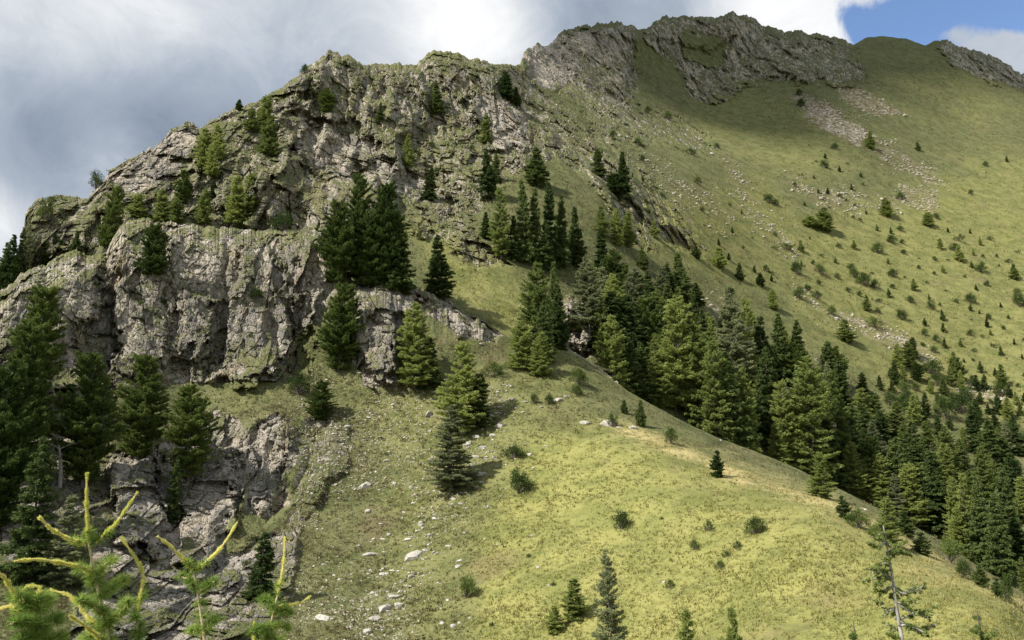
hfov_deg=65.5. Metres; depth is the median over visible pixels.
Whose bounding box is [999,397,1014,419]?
young larch
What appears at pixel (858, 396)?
larch tree
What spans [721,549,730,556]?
shrub
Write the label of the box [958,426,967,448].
larch tree
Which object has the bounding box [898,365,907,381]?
young larch
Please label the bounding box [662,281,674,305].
spruce tree
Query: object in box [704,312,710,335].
larch tree
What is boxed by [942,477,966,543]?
larch tree
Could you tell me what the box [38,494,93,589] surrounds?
grey larch tree
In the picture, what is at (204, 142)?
larch tree
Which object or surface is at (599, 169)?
spruce tree
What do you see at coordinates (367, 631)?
boulder
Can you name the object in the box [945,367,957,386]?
young larch
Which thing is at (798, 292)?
shrub
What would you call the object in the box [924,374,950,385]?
shrub
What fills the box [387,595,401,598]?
boulder
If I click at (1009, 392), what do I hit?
young spruce
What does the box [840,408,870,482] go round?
spruce tree
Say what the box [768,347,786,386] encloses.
spruce tree
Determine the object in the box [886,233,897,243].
shrub
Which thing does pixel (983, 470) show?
larch tree
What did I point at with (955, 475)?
stone pine tree
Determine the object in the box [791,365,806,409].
spruce tree
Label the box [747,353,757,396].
larch tree
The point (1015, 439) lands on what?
spruce tree
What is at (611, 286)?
larch tree
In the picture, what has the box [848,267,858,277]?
shrub
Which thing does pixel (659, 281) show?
grey larch tree
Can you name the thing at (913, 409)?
young larch
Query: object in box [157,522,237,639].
young larch
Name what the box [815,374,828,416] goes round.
larch tree
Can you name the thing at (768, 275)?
grass
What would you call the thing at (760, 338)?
spruce tree
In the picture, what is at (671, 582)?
shrub
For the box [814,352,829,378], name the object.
grey larch tree
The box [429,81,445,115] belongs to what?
spruce tree
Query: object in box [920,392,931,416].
young spruce
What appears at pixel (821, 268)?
shrub
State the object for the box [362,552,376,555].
boulder
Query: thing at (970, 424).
spruce tree
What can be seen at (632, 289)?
grey larch tree
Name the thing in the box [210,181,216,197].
spruce tree
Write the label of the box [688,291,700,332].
spruce tree
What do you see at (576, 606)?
young larch
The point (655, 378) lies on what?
conifer tree
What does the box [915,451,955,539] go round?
spruce tree
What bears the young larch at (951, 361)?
on the mountain
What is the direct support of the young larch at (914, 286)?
on the mountain
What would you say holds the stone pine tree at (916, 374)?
on the mountain
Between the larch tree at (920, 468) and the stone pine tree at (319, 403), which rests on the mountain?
the larch tree at (920, 468)
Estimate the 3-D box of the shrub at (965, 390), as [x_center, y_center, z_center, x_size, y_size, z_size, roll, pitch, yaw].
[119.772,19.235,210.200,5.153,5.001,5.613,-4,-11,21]
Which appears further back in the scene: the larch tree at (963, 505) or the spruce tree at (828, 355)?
the spruce tree at (828, 355)
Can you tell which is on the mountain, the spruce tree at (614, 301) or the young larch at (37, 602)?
the spruce tree at (614, 301)
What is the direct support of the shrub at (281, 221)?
on the hillside
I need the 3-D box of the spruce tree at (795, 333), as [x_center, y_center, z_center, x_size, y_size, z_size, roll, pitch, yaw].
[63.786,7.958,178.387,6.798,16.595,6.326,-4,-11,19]
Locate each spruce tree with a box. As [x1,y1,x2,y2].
[0,234,18,289]
[0,242,10,287]
[0,436,61,588]
[3,252,22,286]
[15,227,28,276]
[69,231,81,251]
[164,460,184,524]
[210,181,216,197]
[240,532,281,601]
[374,102,384,122]
[378,215,417,294]
[415,337,444,389]
[420,164,438,200]
[422,235,455,299]
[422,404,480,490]
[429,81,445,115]
[461,373,498,427]
[476,148,498,199]
[478,212,491,238]
[492,154,503,182]
[498,71,515,100]
[505,215,524,263]
[511,87,521,107]
[515,179,539,262]
[523,147,550,187]
[528,186,544,265]
[530,299,557,364]
[536,220,554,270]
[539,181,562,269]
[547,261,566,347]
[550,288,571,350]
[553,194,570,267]
[566,207,587,267]
[588,290,638,361]
[592,148,607,176]
[593,228,611,270]
[597,258,609,291]
[614,151,633,200]
[619,294,653,361]
[620,342,648,397]
[635,342,658,399]
[644,271,654,301]
[648,291,666,333]
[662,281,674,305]
[664,263,679,289]
[666,272,684,302]
[672,252,694,304]
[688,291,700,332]
[690,283,706,305]
[695,369,723,435]
[696,336,718,376]
[697,309,709,340]
[715,361,760,449]
[717,306,737,352]
[719,351,747,403]
[752,316,777,382]
[753,346,778,447]
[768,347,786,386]
[770,313,792,382]
[789,319,809,375]
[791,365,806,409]
[807,392,823,435]
[814,418,849,488]
[819,341,842,393]
[833,361,854,407]
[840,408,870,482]
[847,403,862,443]
[856,372,870,392]
[856,403,880,446]
[858,428,870,446]
[866,392,879,411]
[869,416,886,456]
[875,410,890,456]
[883,436,914,514]
[885,440,911,493]
[898,444,911,474]
[903,421,925,467]
[903,440,925,479]
[908,337,922,358]
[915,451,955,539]
[932,415,942,438]
[951,439,970,470]
[961,513,985,563]
[963,476,992,572]
[964,405,987,453]
[978,420,1010,467]
[980,492,1019,585]
[993,466,1023,567]
[997,435,1018,469]
[1000,452,1022,512]
[1005,517,1023,572]
[1008,423,1023,456]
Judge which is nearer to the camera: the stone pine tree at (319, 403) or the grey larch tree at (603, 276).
the stone pine tree at (319, 403)
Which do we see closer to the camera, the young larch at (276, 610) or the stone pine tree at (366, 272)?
the young larch at (276, 610)
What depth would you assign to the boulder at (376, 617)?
64.08 m
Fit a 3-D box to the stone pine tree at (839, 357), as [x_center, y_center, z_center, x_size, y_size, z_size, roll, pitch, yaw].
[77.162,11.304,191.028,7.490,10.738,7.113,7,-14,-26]
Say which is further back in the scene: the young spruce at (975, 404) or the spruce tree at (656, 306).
the young spruce at (975, 404)
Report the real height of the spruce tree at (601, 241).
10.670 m
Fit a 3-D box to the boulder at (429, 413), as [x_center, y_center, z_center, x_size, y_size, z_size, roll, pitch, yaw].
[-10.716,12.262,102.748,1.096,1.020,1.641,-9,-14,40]
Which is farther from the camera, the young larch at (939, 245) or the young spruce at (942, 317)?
the young larch at (939, 245)
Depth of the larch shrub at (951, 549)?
61.39 m
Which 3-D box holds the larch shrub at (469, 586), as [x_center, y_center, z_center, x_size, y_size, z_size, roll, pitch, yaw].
[-3.462,21.789,65.221,1.746,2.338,1.740,-3,-11,16]
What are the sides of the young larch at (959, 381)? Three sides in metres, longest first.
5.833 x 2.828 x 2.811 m
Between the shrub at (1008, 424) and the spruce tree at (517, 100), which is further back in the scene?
the spruce tree at (517, 100)
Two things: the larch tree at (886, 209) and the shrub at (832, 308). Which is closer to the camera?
the shrub at (832, 308)
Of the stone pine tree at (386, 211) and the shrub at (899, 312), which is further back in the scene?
the shrub at (899, 312)
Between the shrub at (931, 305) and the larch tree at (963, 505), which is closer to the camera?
the larch tree at (963, 505)
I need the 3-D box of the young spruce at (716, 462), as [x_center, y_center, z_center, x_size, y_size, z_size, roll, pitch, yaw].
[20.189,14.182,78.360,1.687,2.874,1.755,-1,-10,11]
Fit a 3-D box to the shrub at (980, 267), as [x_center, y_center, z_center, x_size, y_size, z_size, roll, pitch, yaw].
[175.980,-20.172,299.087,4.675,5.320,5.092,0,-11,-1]
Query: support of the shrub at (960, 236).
on the mountain
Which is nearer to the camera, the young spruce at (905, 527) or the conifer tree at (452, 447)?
the young spruce at (905, 527)
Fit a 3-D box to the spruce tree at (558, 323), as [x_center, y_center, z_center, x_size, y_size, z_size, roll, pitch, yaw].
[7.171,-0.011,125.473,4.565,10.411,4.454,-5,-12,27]
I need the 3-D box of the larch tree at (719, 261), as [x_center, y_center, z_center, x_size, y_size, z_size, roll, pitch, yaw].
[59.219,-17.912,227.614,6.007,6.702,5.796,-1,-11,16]
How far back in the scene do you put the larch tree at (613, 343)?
129.62 m
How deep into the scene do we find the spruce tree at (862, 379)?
195.06 m
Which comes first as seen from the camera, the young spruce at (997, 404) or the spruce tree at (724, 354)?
the spruce tree at (724, 354)
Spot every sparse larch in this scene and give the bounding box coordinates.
[848,621,858,639]
[861,525,939,639]
[968,611,996,639]
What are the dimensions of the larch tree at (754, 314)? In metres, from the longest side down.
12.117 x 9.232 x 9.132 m
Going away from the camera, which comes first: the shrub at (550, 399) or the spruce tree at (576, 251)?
the shrub at (550, 399)
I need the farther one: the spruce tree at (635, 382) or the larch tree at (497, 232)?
the larch tree at (497, 232)
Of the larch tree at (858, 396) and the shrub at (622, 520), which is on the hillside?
the shrub at (622, 520)
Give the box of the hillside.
[0,217,1023,639]
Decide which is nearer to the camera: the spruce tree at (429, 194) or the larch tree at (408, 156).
the spruce tree at (429, 194)
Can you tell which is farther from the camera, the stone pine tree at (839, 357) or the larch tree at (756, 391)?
the stone pine tree at (839, 357)
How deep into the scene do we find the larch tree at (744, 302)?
166.36 m
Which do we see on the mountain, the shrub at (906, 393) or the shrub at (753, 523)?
the shrub at (906, 393)
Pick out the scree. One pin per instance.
(817, 108)
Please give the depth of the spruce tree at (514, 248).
155.82 m
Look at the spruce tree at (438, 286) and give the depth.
128.28 m
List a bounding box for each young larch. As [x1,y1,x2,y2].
[0,572,73,639]
[14,472,151,639]
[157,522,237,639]
[242,536,310,639]
[543,605,565,633]
[558,578,590,623]
[648,221,660,237]
[676,608,696,639]
[718,606,742,639]
[797,240,804,252]
[850,240,856,248]
[861,295,871,310]
[864,131,876,148]
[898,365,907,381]
[904,394,924,424]
[910,279,918,290]
[925,380,934,393]
[936,238,943,249]
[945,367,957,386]
[946,352,955,368]
[953,246,964,261]
[955,370,965,388]
[994,364,1009,386]
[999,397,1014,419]
[1008,264,1019,279]
[1011,391,1020,405]
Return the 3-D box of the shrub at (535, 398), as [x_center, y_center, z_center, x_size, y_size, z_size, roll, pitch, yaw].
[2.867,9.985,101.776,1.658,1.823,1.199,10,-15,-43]
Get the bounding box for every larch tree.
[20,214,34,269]
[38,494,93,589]
[123,193,150,219]
[151,188,171,222]
[165,197,185,223]
[191,127,213,175]
[194,187,213,224]
[203,140,222,177]
[209,124,228,158]
[219,175,247,226]
[233,199,252,229]
[237,173,261,212]
[240,108,260,132]
[250,117,280,155]
[255,95,278,126]
[395,302,444,389]
[401,134,415,172]
[429,340,491,431]
[475,113,493,143]
[487,187,513,258]
[503,320,536,369]
[507,262,557,356]
[527,332,554,375]
[567,257,609,335]
[587,261,597,294]
[591,298,609,354]
[591,547,628,639]
[592,206,609,236]
[594,266,608,303]
[594,314,634,392]
[600,273,624,312]
[609,207,624,245]
[621,210,638,246]
[622,267,644,330]
[634,287,654,316]
[645,333,656,374]
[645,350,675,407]
[646,335,681,396]
[647,294,706,411]
[652,288,666,328]
[653,265,670,298]
[659,296,669,329]
[674,286,686,314]
[678,313,718,424]
[696,338,739,443]
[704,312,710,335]
[706,316,722,356]
[710,284,761,383]
[711,246,728,267]
[731,374,758,441]
[733,367,762,453]
[737,297,759,366]
[739,312,770,344]
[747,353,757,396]
[752,384,764,431]
[760,378,785,438]
[766,420,793,465]
[767,288,779,309]
[768,378,805,466]
[780,330,790,363]
[785,355,844,477]
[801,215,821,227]
[804,451,837,498]
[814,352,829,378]
[815,207,837,231]
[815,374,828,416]
[817,370,856,476]
[823,362,837,399]
[833,318,858,341]
[838,441,873,493]
[852,387,876,421]
[855,458,882,499]
[866,420,888,457]
[866,468,893,510]
[869,394,893,434]
[869,453,897,508]
[872,498,905,546]
[879,197,896,216]
[883,473,908,516]
[885,401,907,437]
[891,344,907,367]
[893,463,936,526]
[897,421,906,452]
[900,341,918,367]
[911,462,925,494]
[920,421,938,457]
[921,212,934,225]
[933,426,963,475]
[935,442,960,481]
[938,495,948,532]
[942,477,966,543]
[944,508,971,559]
[949,472,972,548]
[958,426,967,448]
[965,469,975,497]
[970,446,999,510]
[974,431,985,454]
[986,446,996,465]
[986,458,997,486]
[1000,421,1015,452]
[1013,457,1023,482]
[1013,477,1023,520]
[1016,557,1023,592]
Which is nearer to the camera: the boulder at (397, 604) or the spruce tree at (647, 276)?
the boulder at (397, 604)
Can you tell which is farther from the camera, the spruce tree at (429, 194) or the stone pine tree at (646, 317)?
the spruce tree at (429, 194)
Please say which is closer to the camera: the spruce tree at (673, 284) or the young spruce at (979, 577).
the young spruce at (979, 577)
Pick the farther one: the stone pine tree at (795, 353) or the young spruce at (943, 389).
the young spruce at (943, 389)
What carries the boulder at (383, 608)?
on the hillside
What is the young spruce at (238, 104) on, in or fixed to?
on the mountain
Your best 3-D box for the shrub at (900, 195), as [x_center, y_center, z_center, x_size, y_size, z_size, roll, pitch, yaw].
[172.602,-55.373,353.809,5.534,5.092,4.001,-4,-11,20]
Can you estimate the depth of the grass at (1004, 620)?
66.26 m
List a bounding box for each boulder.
[315,614,331,620]
[358,482,370,489]
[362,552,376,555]
[363,628,371,633]
[369,615,380,620]
[379,604,390,612]
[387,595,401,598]
[394,602,402,607]
[405,550,422,560]
[426,411,432,416]
[474,472,486,476]
[579,421,588,424]
[600,420,615,426]
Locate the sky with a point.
(86, 86)
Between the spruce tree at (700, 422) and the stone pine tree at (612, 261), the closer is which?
the spruce tree at (700, 422)
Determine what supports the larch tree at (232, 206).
on the mountain
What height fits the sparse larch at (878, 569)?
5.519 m
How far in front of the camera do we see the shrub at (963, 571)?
53.15 m
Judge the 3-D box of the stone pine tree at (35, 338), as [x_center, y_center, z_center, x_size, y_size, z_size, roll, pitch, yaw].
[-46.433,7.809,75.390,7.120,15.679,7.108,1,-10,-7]
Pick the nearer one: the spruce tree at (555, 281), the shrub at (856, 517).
the shrub at (856, 517)
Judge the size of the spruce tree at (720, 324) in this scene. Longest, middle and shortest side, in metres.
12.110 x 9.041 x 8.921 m
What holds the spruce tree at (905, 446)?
on the mountain
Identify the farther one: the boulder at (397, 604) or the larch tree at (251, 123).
the larch tree at (251, 123)
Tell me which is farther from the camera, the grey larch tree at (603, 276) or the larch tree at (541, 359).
the grey larch tree at (603, 276)
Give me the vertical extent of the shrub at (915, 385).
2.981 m
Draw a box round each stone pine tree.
[0,322,63,473]
[0,358,49,527]
[8,281,68,384]
[37,242,56,265]
[44,349,126,488]
[53,239,64,250]
[97,185,125,249]
[108,352,175,459]
[132,222,170,276]
[162,383,222,479]
[172,169,193,203]
[303,379,338,420]
[310,198,360,287]
[314,281,365,372]
[317,88,338,111]
[343,173,372,278]
[348,208,390,288]
[362,179,407,284]
[604,249,624,285]
[606,172,623,193]
[615,263,636,296]
[634,274,650,296]
[635,295,659,343]
[644,326,661,364]
[779,342,808,386]
[817,345,849,377]
[830,422,852,458]
[858,434,888,495]
[908,362,923,381]
[948,470,972,509]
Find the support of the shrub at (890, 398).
on the mountain
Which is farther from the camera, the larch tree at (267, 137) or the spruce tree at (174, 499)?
the larch tree at (267, 137)
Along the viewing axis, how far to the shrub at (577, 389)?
105.14 m
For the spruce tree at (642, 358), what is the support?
on the mountain
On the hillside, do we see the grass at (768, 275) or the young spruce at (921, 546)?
the young spruce at (921, 546)
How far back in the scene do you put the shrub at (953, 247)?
313.36 m
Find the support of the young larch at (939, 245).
on the mountain
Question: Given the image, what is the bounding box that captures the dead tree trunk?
[51,432,75,487]
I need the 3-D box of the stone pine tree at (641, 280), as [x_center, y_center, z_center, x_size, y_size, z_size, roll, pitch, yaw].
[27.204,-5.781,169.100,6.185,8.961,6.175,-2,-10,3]
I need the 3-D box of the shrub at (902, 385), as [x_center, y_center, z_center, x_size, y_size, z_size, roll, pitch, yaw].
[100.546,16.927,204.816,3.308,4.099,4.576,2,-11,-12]
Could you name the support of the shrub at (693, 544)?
on the hillside
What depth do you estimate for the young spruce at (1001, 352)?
239.24 m
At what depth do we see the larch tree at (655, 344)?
137.95 m
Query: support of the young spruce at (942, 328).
on the mountain
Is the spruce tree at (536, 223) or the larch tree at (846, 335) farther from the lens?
the larch tree at (846, 335)
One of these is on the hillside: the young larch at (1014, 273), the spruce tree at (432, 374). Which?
the spruce tree at (432, 374)
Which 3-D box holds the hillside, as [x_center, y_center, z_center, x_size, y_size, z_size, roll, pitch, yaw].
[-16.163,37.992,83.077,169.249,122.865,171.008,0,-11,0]
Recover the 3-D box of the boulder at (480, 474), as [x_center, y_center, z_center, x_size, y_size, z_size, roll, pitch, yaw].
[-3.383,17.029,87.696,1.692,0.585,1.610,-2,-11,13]
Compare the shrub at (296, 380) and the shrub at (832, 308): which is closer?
the shrub at (296, 380)
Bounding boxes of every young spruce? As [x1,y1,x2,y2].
[235,99,243,110]
[620,399,628,413]
[634,399,646,426]
[635,247,649,268]
[690,246,701,259]
[708,450,724,477]
[735,263,745,280]
[755,273,766,285]
[756,274,762,286]
[835,495,852,518]
[875,375,884,389]
[886,288,891,297]
[887,360,900,385]
[888,379,896,392]
[893,511,917,537]
[910,532,933,556]
[914,141,920,150]
[919,411,929,423]
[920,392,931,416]
[938,378,950,394]
[940,309,945,320]
[940,323,946,332]
[941,338,947,348]
[945,415,953,430]
[951,357,968,381]
[969,563,990,587]
[970,375,980,390]
[972,398,984,420]
[976,391,984,404]
[977,361,983,372]
[980,374,989,389]
[984,317,989,327]
[984,404,991,414]
[989,411,1000,428]
[989,578,1003,598]
[990,394,1002,414]
[998,346,1003,355]
[998,569,1013,604]
[1005,385,1012,397]
[1008,414,1018,426]
[1015,402,1023,415]
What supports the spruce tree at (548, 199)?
on the mountain
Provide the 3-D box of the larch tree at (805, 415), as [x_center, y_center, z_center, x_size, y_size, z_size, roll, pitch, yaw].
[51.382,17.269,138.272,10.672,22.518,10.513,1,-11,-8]
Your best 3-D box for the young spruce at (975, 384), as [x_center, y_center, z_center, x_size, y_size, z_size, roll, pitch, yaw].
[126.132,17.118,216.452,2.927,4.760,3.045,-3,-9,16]
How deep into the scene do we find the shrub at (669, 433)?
90.44 m
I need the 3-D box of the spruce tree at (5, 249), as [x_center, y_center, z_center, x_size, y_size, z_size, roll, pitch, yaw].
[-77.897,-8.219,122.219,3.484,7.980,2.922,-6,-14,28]
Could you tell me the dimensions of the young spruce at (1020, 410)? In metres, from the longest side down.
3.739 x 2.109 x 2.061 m
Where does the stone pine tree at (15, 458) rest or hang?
on the hillside
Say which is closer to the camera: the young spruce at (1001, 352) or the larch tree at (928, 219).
the young spruce at (1001, 352)
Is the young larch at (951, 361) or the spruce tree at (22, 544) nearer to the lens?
the spruce tree at (22, 544)
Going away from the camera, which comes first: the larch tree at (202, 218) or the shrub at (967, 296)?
the larch tree at (202, 218)
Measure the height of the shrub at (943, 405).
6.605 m
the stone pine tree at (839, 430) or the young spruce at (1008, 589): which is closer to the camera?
the young spruce at (1008, 589)
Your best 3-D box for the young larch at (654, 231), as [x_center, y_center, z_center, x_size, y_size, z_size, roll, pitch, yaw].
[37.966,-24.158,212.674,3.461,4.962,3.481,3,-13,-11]
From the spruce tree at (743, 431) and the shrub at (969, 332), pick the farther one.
the shrub at (969, 332)
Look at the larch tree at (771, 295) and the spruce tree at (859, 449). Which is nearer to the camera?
the spruce tree at (859, 449)
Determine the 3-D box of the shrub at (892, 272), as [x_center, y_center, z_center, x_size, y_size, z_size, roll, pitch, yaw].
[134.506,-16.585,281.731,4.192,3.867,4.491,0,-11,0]
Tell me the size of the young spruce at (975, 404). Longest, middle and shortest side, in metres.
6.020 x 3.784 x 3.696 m
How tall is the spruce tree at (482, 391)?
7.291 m
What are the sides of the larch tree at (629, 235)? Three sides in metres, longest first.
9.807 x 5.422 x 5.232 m
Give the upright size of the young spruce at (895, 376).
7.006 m
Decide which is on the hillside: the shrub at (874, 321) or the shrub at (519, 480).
the shrub at (519, 480)
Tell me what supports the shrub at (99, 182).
on the mountain
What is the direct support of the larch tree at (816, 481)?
on the hillside
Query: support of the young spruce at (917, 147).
on the mountain
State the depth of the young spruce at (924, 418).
188.79 m
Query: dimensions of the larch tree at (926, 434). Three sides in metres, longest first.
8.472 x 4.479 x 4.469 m
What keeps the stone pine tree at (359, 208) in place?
on the hillside
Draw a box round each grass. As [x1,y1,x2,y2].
[0,340,1023,639]
[26,21,1023,473]
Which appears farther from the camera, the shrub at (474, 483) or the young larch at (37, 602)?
the shrub at (474, 483)
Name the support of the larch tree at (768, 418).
on the mountain
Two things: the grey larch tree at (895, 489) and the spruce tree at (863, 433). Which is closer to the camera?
the grey larch tree at (895, 489)
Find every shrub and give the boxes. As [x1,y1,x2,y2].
[35,198,55,219]
[43,196,58,201]
[88,169,105,189]
[250,287,264,300]
[266,211,293,230]
[286,369,312,394]
[300,64,310,74]
[428,141,435,147]
[459,571,477,597]
[466,144,475,150]
[470,480,483,489]
[479,360,506,377]
[504,443,527,457]
[508,466,535,494]
[530,392,539,403]
[544,393,553,404]
[568,366,589,384]
[571,384,582,394]
[606,410,618,426]
[610,130,616,137]
[611,508,632,529]
[632,138,641,145]
[644,105,651,112]
[663,109,671,119]
[664,425,678,443]
[665,580,675,588]
[684,147,697,154]
[689,539,699,550]
[693,176,702,183]
[704,519,713,530]
[713,560,725,569]
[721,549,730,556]
[732,540,743,548]
[743,515,768,533]
[762,264,769,270]
[764,193,774,202]
[780,243,795,250]
[790,261,803,274]
[792,285,806,296]
[795,97,806,106]
[796,89,802,95]
[804,284,812,290]
[810,289,821,298]
[814,263,825,274]
[820,159,828,167]
[826,305,836,314]
[833,272,840,278]
[843,507,871,528]
[846,263,855,268]
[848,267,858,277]
[854,272,871,285]
[865,523,882,535]
[866,315,883,327]
[870,279,880,287]
[871,241,884,252]
[882,390,901,404]
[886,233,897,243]
[887,268,899,277]
[896,192,905,199]
[896,308,907,319]
[897,378,910,391]
[898,388,912,403]
[899,397,916,411]
[906,294,914,302]
[911,382,921,390]
[920,357,944,373]
[921,328,928,336]
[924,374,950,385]
[926,300,935,309]
[930,344,938,352]
[931,334,940,341]
[932,394,957,418]
[932,535,967,562]
[933,393,946,400]
[948,243,960,250]
[948,391,971,412]
[951,232,965,241]
[955,557,972,579]
[956,384,976,399]
[963,292,976,303]
[966,329,975,335]
[973,260,988,272]
[989,380,1008,395]
[995,419,1020,435]
[1011,288,1022,294]
[1012,292,1023,306]
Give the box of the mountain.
[22,11,1023,590]
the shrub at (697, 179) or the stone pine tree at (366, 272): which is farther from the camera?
the shrub at (697, 179)
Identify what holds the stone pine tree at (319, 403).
on the hillside
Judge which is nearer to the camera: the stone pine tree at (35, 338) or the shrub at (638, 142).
the stone pine tree at (35, 338)
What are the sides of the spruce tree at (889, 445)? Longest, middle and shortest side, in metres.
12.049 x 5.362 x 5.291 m
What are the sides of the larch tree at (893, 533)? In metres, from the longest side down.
3.757 x 2.698 x 2.603 m
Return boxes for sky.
[0,0,1023,262]
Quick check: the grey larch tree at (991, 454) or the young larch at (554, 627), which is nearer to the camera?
the young larch at (554, 627)
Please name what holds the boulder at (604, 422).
on the hillside
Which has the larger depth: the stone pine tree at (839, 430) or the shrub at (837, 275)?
the shrub at (837, 275)
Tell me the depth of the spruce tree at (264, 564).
65.89 m
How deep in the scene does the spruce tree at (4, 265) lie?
121.45 m
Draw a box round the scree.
[562,83,1019,400]
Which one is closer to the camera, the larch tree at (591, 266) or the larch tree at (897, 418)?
the larch tree at (591, 266)
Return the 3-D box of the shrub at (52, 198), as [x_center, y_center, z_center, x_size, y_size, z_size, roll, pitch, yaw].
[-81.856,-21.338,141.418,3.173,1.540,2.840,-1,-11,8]
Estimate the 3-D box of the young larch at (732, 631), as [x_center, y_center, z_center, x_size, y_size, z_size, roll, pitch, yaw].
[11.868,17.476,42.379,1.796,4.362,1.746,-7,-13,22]
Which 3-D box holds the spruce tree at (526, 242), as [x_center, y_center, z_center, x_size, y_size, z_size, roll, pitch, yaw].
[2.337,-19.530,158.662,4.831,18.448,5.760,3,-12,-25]
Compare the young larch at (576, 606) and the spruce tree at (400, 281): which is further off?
the spruce tree at (400, 281)
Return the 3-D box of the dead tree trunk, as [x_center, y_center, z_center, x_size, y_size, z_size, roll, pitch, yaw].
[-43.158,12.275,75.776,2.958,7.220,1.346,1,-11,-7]
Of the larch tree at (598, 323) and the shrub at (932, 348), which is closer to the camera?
the larch tree at (598, 323)
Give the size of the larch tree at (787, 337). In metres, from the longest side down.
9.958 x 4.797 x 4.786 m
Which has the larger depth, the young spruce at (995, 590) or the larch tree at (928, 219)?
the larch tree at (928, 219)
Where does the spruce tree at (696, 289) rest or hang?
on the mountain
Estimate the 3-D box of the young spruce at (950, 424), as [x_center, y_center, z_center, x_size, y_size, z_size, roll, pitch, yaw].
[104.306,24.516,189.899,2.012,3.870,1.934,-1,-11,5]
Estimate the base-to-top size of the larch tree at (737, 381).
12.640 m
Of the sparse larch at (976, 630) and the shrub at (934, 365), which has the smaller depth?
the sparse larch at (976, 630)
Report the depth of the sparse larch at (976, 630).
10.18 m
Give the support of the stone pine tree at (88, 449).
on the hillside
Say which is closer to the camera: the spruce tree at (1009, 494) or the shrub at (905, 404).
the spruce tree at (1009, 494)
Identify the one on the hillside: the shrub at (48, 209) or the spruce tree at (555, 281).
the spruce tree at (555, 281)
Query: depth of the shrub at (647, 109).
367.56 m
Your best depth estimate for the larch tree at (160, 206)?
138.87 m
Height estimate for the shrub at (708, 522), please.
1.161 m
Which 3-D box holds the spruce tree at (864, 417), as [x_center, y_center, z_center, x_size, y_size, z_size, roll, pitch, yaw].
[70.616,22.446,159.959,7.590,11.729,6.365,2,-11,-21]
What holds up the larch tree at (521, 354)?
on the hillside
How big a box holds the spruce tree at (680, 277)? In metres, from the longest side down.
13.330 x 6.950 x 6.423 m
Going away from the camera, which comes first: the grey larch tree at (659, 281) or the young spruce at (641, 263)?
the grey larch tree at (659, 281)
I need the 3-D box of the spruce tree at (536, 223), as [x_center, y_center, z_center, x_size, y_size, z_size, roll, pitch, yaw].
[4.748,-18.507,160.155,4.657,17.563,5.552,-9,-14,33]
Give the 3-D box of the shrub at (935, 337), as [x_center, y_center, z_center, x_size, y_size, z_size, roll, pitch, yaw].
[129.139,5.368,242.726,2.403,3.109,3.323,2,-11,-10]
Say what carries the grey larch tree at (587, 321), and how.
on the mountain
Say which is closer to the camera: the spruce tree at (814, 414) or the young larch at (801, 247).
the spruce tree at (814, 414)
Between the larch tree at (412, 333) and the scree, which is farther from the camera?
the scree
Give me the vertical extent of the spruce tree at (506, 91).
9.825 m
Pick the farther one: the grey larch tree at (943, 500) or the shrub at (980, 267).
the shrub at (980, 267)
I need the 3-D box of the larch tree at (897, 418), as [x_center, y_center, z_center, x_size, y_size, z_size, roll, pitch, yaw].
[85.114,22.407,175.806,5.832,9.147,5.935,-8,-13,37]
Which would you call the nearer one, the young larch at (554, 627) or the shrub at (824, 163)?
the young larch at (554, 627)
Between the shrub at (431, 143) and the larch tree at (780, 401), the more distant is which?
the shrub at (431, 143)
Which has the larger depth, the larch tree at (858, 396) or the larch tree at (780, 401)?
the larch tree at (858, 396)
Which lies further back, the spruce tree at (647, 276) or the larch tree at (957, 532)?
the spruce tree at (647, 276)
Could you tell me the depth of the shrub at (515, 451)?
89.44 m
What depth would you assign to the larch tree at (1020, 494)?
140.77 m
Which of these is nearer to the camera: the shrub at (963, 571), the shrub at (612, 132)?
the shrub at (963, 571)
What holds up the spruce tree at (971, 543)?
on the mountain
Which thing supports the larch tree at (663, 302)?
on the mountain
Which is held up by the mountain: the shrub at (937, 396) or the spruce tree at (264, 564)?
the shrub at (937, 396)
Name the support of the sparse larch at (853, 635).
on the near slope
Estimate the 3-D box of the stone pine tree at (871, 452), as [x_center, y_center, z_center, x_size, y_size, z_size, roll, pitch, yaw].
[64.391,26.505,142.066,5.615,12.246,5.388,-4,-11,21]
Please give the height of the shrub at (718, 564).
0.770 m
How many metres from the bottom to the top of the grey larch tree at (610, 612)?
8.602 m
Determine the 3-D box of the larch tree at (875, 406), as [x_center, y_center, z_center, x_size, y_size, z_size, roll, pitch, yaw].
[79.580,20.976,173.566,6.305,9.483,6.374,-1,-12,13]
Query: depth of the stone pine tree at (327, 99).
193.26 m
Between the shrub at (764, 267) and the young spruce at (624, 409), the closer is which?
the young spruce at (624, 409)
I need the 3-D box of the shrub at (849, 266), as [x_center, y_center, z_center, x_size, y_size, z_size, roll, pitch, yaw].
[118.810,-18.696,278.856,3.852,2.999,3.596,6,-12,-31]
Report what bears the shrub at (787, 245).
on the mountain
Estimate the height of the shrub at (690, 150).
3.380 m
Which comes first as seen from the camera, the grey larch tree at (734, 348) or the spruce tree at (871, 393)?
the grey larch tree at (734, 348)
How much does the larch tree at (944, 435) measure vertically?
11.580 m
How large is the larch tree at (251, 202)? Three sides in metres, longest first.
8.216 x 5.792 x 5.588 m
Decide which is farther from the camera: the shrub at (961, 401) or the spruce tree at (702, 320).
the shrub at (961, 401)
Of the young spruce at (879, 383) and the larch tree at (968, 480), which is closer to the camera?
the larch tree at (968, 480)

